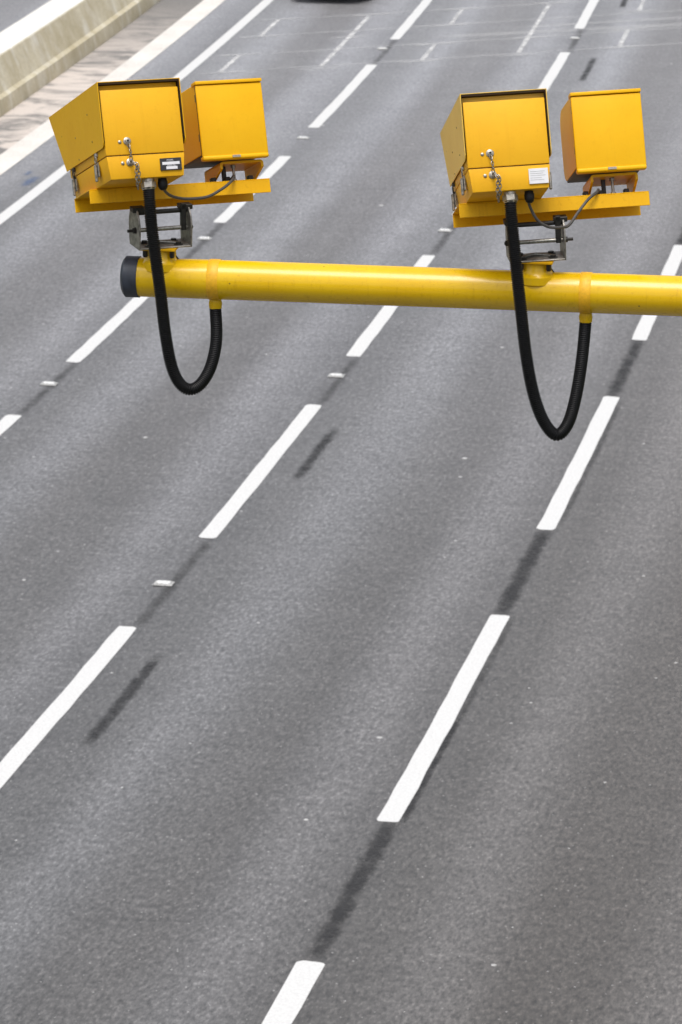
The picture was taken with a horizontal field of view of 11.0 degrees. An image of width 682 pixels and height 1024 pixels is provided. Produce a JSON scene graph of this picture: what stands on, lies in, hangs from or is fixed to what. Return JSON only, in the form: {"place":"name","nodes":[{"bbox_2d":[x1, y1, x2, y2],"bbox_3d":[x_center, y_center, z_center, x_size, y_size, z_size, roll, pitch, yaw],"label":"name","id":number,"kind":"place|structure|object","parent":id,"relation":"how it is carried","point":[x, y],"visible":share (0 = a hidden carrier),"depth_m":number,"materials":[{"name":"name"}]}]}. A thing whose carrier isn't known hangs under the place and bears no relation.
{"place":"outdoors","nodes":[
{"label":"outdoors","id":0,"kind":"place"},
{"bbox_2d":[0,0,50,31],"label":"opposite road","id":1,"kind":"structure","parent":0,"point":[12,12],"depth_m":76.61,"materials":[{"name":"grey asphalt"}]},
{"bbox_2d":[0,0,202,154],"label":"road margin","id":2,"kind":"object","parent":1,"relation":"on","point":[28,115],"visible":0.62,"depth_m":69.22,"materials":[{"name":"dirt"},{"name":"gravel"}]},
{"bbox_2d":[0,0,681,1023],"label":"road","id":3,"kind":"structure","parent":0,"point":[190,832],"depth_m":38.20,"materials":[{"name":"grey asphalt"}]},
{"bbox_2d":[0,415,20,434],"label":"lane marking","id":4,"kind":"object","parent":3,"relation":"on","point":[7,422],"visible":1,"depth_m":44.58,"materials":[{"name":"white paint"}]},
{"bbox_2d":[40,381,57,385],"bbox_3d":[-3.806,-1.677,46.328,0.210,0.026,0.150,3,17,11],"label":"road stud","id":5,"kind":"object","parent":3,"relation":"on","point":[47,383],"visible":1,"depth_m":46.28,"materials":[{"name":"white plastic"}]},
{"bbox_2d":[0,626,135,787],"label":"lane marking","id":6,"kind":"object","parent":3,"relation":"on","point":[28,742],"visible":1,"depth_m":34.67,"materials":[{"name":"white paint"}]},
{"bbox_2d":[0,0,160,116],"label":"concrete barrier","id":7,"kind":"object","parent":3,"relation":"on","point":[45,44],"visible":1,"depth_m":69.28,"materials":[{"name":"beige concrete"}]},
{"bbox_2d":[66,297,147,362],"bbox_3d":[-3.020,-2.846,50.233,0.218,0.001,5.970,3,17,10],"label":"lane marking","id":8,"kind":"object","parent":3,"relation":"on","point":[95,340],"visible":0.61,"depth_m":49.12,"materials":[{"name":"white paint"}]},
{"bbox_2d":[0,0,224,174],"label":"edge line","id":9,"kind":"object","parent":3,"relation":"on","point":[17,152],"visible":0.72,"depth_m":69.86,"materials":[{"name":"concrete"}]},
{"bbox_2d":[91,662,155,738],"bbox_3d":[-2.121,1.822,34.811,0.212,0.001,2.887,4,17,12],"label":"tar strip","id":10,"kind":"object","parent":3,"relation":"on","point":[136,682],"visible":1,"depth_m":34.80,"materials":[{"name":"black asphalt"}]},
{"bbox_2d":[0,0,272,223],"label":"edge line","id":11,"kind":"object","parent":3,"relation":"on","point":[29,196],"visible":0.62,"depth_m":69.12,"materials":[{"name":"white paint"}]},
{"bbox_2d":[153,580,174,586],"bbox_3d":[-1.909,0.763,38.270,0.210,0.026,0.150,4,17,11],"label":"road stud","id":12,"kind":"object","parent":3,"relation":"on","point":[163,583],"visible":1,"depth_m":38.24,"materials":[{"name":"white plastic"}]},
{"bbox_2d":[197,236,211,239],"bbox_3d":[-2.102,-4.215,54.712,0.210,0.026,0.150,3,17,10],"label":"road stud","id":13,"kind":"object","parent":3,"relation":"on","point":[204,238],"visible":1,"depth_m":54.67,"materials":[{"name":"white plastic"}]},
{"bbox_2d":[221,54,239,71],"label":"survey mark","id":14,"kind":"object","parent":3,"relation":"on","point":[230,62],"visible":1,"depth_m":70.09,"materials":[{"name":"white paint"}]},
{"bbox_2d":[213,156,290,222],"bbox_3d":[-1.429,-5.326,58.423,0.217,0.001,5.487,3,17,10],"label":"lane marking","id":15,"kind":"object","parent":3,"relation":"on","point":[233,208],"visible":0.72,"depth_m":59.16,"materials":[{"name":"white paint"}]},
{"bbox_2d":[199,404,320,537],"bbox_3d":[-0.917,-0.540,42.618,0.216,0.001,5.867,3,17,11],"label":"lane marking","id":16,"kind":"object","parent":3,"relation":"on","point":[219,522],"visible":1,"depth_m":42.35,"materials":[{"name":"white paint"}]},
{"bbox_2d":[261,18,292,35],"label":"survey mark","id":17,"kind":"object","parent":3,"relation":"on","point":[270,26],"visible":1,"depth_m":74.36,"materials":[{"name":"white paint"}]},
{"bbox_2d":[262,960,324,1023],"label":"lane marking","id":18,"kind":"object","parent":3,"relation":"on","point":[292,995],"visible":1,"depth_m":28.23,"materials":[{"name":"white paint"}]},
{"bbox_2d":[297,136,309,138],"bbox_3d":[-0.667,-6.587,62.546,0.210,0.026,0.150,3,17,9],"label":"road stud","id":19,"kind":"object","parent":3,"relation":"on","point":[302,137],"visible":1,"depth_m":62.50,"materials":[{"name":"white plastic"}]},
{"bbox_2d":[296,432,334,475],"bbox_3d":[-0.301,-0.720,43.206,0.211,0.001,2.489,3,17,11],"label":"tar strip","id":20,"kind":"object","parent":3,"relation":"on","point":[320,446],"visible":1,"depth_m":43.22,"materials":[{"name":"black asphalt"}]},
{"bbox_2d":[327,373,344,377],"bbox_3d":[-0.062,-1.799,46.731,0.210,0.026,0.150,3,17,11],"label":"road stud","id":21,"kind":"object","parent":3,"relation":"on","point":[338,375],"visible":1,"depth_m":46.69,"materials":[{"name":"white plastic"}]},
{"bbox_2d":[308,65,376,127],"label":"lane marking","id":22,"kind":"object","parent":3,"relation":"on","point":[339,100],"visible":1,"depth_m":66.50,"materials":[{"name":"white paint"}]},
{"bbox_2d":[320,15,367,67],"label":"survey mark","id":23,"kind":"object","parent":3,"relation":"on","point":[343,42],"visible":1,"depth_m":72.46,"materials":[{"name":"white paint"}]},
{"bbox_2d":[313,828,390,951],"bbox_3d":[0.114,3.196,30.284,0.272,0.001,3.401,4,17,12],"label":"tar strip","id":24,"kind":"object","parent":3,"relation":"on","point":[340,911],"visible":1,"depth_m":30.26,"materials":[{"name":"black asphalt"}]},
{"bbox_2d":[346,255,434,356],"bbox_3d":[0.746,-2.981,50.679,0.220,0.001,6.272,3,17,10],"label":"lane marking","id":25,"kind":"object","parent":3,"relation":"on","point":[369,333],"visible":0.67,"depth_m":49.34,"materials":[{"name":"white paint"}]},
{"bbox_2d":[390,0,431,38],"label":"lane marking","id":26,"kind":"object","parent":3,"relation":"on","point":[406,25],"visible":1,"depth_m":75.14,"materials":[{"name":"white paint"}]},
{"bbox_2d":[421,44,434,60],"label":"survey mark","id":27,"kind":"object","parent":3,"relation":"on","point":[431,48],"visible":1,"depth_m":71.06,"materials":[{"name":"white paint"}]},
{"bbox_2d":[405,723,456,813],"bbox_3d":[0.844,2.368,33.022,0.132,0.001,3.101,4,17,12],"label":"tar strip","id":28,"kind":"object","parent":3,"relation":"on","point":[409,808],"visible":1,"depth_m":33.06,"materials":[{"name":"black asphalt"}]},
{"bbox_2d":[377,615,509,821],"bbox_3d":[1.048,1.921,34.488,0.219,0.001,5.946,4,17,12],"label":"lane marking","id":29,"kind":"object","parent":3,"relation":"on","point":[403,793],"visible":1,"depth_m":34.16,"materials":[{"name":"white paint"}]},
{"bbox_2d":[438,229,451,231],"bbox_3d":[1.615,-4.382,55.262,0.210,0.026,0.150,3,17,10],"label":"road stud","id":30,"kind":"object","parent":3,"relation":"on","point":[444,230],"visible":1,"depth_m":55.22,"materials":[{"name":"white plastic"}]},
{"bbox_2d":[449,8,466,24],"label":"survey mark","id":31,"kind":"object","parent":3,"relation":"on","point":[452,21],"visible":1,"depth_m":75.64,"materials":[{"name":"white paint"}]},
{"bbox_2d":[500,534,545,611],"bbox_3d":[1.987,0.645,38.709,0.272,0.001,3.401,3,17,11],"label":"tar strip","id":32,"kind":"object","parent":3,"relation":"on","point":[512,591],"visible":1,"depth_m":38.65,"materials":[{"name":"black asphalt"}]},
{"bbox_2d":[511,6,549,55],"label":"survey mark","id":33,"kind":"object","parent":3,"relation":"on","point":[531,31],"visible":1,"depth_m":73.74,"materials":[{"name":"white paint"}]},
{"bbox_2d":[538,52,569,90],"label":"lane marking","id":34,"kind":"object","parent":3,"relation":"on","point":[553,72],"visible":0.69,"depth_m":69.22,"materials":[{"name":"white paint"}]},
{"bbox_2d":[536,396,618,529],"bbox_3d":[2.900,-0.644,42.960,0.221,0.001,5.950,3,17,11],"label":"lane marking","id":35,"kind":"object","parent":3,"relation":"on","point":[574,472],"visible":1,"depth_m":42.72,"materials":[{"name":"white paint"}]},
{"bbox_2d":[575,0,598,28],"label":"lane marking","id":36,"kind":"object","parent":3,"relation":"on","point":[586,14],"visible":1,"depth_m":75.92,"materials":[{"name":"white paint"}]},
{"bbox_2d":[580,59,594,78],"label":"tar strip","id":37,"kind":"object","parent":3,"relation":"on","point":[586,71],"visible":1,"depth_m":69.22,"materials":[{"name":"black asphalt"}]},
{"bbox_2d":[611,343,639,391],"bbox_3d":[3.772,-1.911,47.152,0.272,0.001,3.401,3,17,11],"label":"tar strip","id":38,"kind":"object","parent":3,"relation":"on","point":[635,347],"visible":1,"depth_m":47.05,"materials":[{"name":"black asphalt"}]},
{"bbox_2d":[619,30,631,46],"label":"survey mark","id":39,"kind":"object","parent":3,"relation":"on","point":[623,38],"visible":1,"depth_m":72.88,"materials":[{"name":"white paint"}]},
{"bbox_2d":[632,245,681,339],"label":"lane marking","id":40,"kind":"object","parent":3,"relation":"on","point":[646,322],"visible":0.62,"depth_m":52.39,"materials":[{"name":"white paint"}]},
{"label":"ground","id":41,"kind":"structure","parent":0,"visible":0},
{"bbox_2d":[120,248,681,322],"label":"camera gantry","id":42,"kind":"object","parent":41,"relation":"on","point":[216,282],"visible":0.89,"depth_m":12.34,"materials":[{"name":"yellow metal"}]},
{"bbox_2d":[74,159,270,250],"bbox_3d":[-0.587,-1.099,12.552,0.661,0.274,0.302,-6,18,-18],"label":"camera mount","id":43,"kind":"object","parent":42,"relation":"attached to","point":[130,198],"visible":0.97,"depth_m":12.51,"materials":[{"name":"yellow paint"}]},
{"bbox_2d":[49,78,185,197],"bbox_3d":[-0.782,-1.274,12.541,0.313,0.381,0.739,-5,-2,-18],"label":"speed camera","id":44,"kind":"object","parent":43,"relation":"on","point":[119,134],"visible":1,"depth_m":12.24,"materials":[{"name":"yellow paint"}]},
{"bbox_2d":[158,174,234,199],"bbox_3d":[-0.487,-1.147,12.421,0.074,0.099,0.409,13,21,36],"label":"lamp cable","id":45,"kind":"object","parent":43,"relation":"attached to","point":[163,184],"visible":1,"depth_m":12.36,"materials":[{"name":"black rubber"}]},
{"bbox_2d":[181,78,268,168],"bbox_3d":[-0.435,-1.370,12.662,0.246,0.281,0.352,-5,-2,-18],"label":"infrared lamp","id":46,"kind":"object","parent":43,"relation":"attached to","point":[224,120],"visible":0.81,"depth_m":12.51,"materials":[{"name":"yellow metal"}]},
{"bbox_2d":[195,82,267,156],"bbox_3d":[-0.384,-1.379,12.507,0.244,0.256,0.010,-5,-2,-18],"label":"rear door","id":47,"kind":"structure","parent":46,"relation":"in","point":[231,118],"depth_m":12.50,"materials":[{"name":"yellow paint"}]},
{"bbox_2d":[141,178,222,395],"bbox_3d":[-0.531,-0.792,12.389,0.308,0.769,0.147,-10,19,-29],"label":"black hose","id":48,"kind":"object","parent":42,"relation":"hanging from","point":[205,377],"visible":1,"depth_m":12.37,"materials":[{"name":"rubber"}]},
{"bbox_2d":[502,191,591,440],"bbox_3d":[0.740,-0.680,12.188,0.362,0.866,0.179,-9,19,-27],"label":"black hose","id":49,"kind":"object","parent":42,"relation":"hanging from","point":[547,427],"visible":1,"depth_m":12.17,"materials":[{"name":"rubber"}]},
{"bbox_2d":[453,172,649,262],"bbox_3d":[0.729,-1.036,12.331,0.665,0.275,0.284,-4,17,-3],"label":"camera mount","id":50,"kind":"object","parent":42,"relation":"attached to","point":[560,211],"visible":0.8,"depth_m":12.25,"materials":[{"name":"yellow paint"}]},
{"bbox_2d":[440,88,551,210],"bbox_3d":[0.541,-1.208,12.357,0.312,0.380,0.738,-4,-4,-4],"label":"speed camera","id":51,"kind":"object","parent":50,"relation":"on","point":[496,145],"visible":0.98,"depth_m":12.03,"materials":[{"name":"yellow paint"}]},
{"bbox_2d":[524,188,599,228],"bbox_3d":[0.774,-1.051,12.172,0.370,0.144,0.070,-14,22,-40],"label":"lamp cable","id":52,"kind":"object","parent":50,"relation":"attached to","point":[529,196],"visible":1,"depth_m":12.11,"materials":[{"name":"black rubber"}]},
{"bbox_2d":[560,88,646,182],"bbox_3d":[0.909,-1.297,12.388,0.246,0.281,0.352,-4,-4,-4],"label":"infrared lamp","id":53,"kind":"object","parent":50,"relation":"attached to","point":[602,132],"visible":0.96,"depth_m":12.22,"materials":[{"name":"yellow metal"}]},
{"bbox_2d":[570,93,646,168],"bbox_3d":[0.920,-1.309,12.226,0.244,0.256,0.010,-4,-4,-4],"label":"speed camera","id":54,"kind":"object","parent":53,"relation":"in","point":[608,131],"depth_m":12.22,"materials":[{"name":"yellow paint"}]}
]}

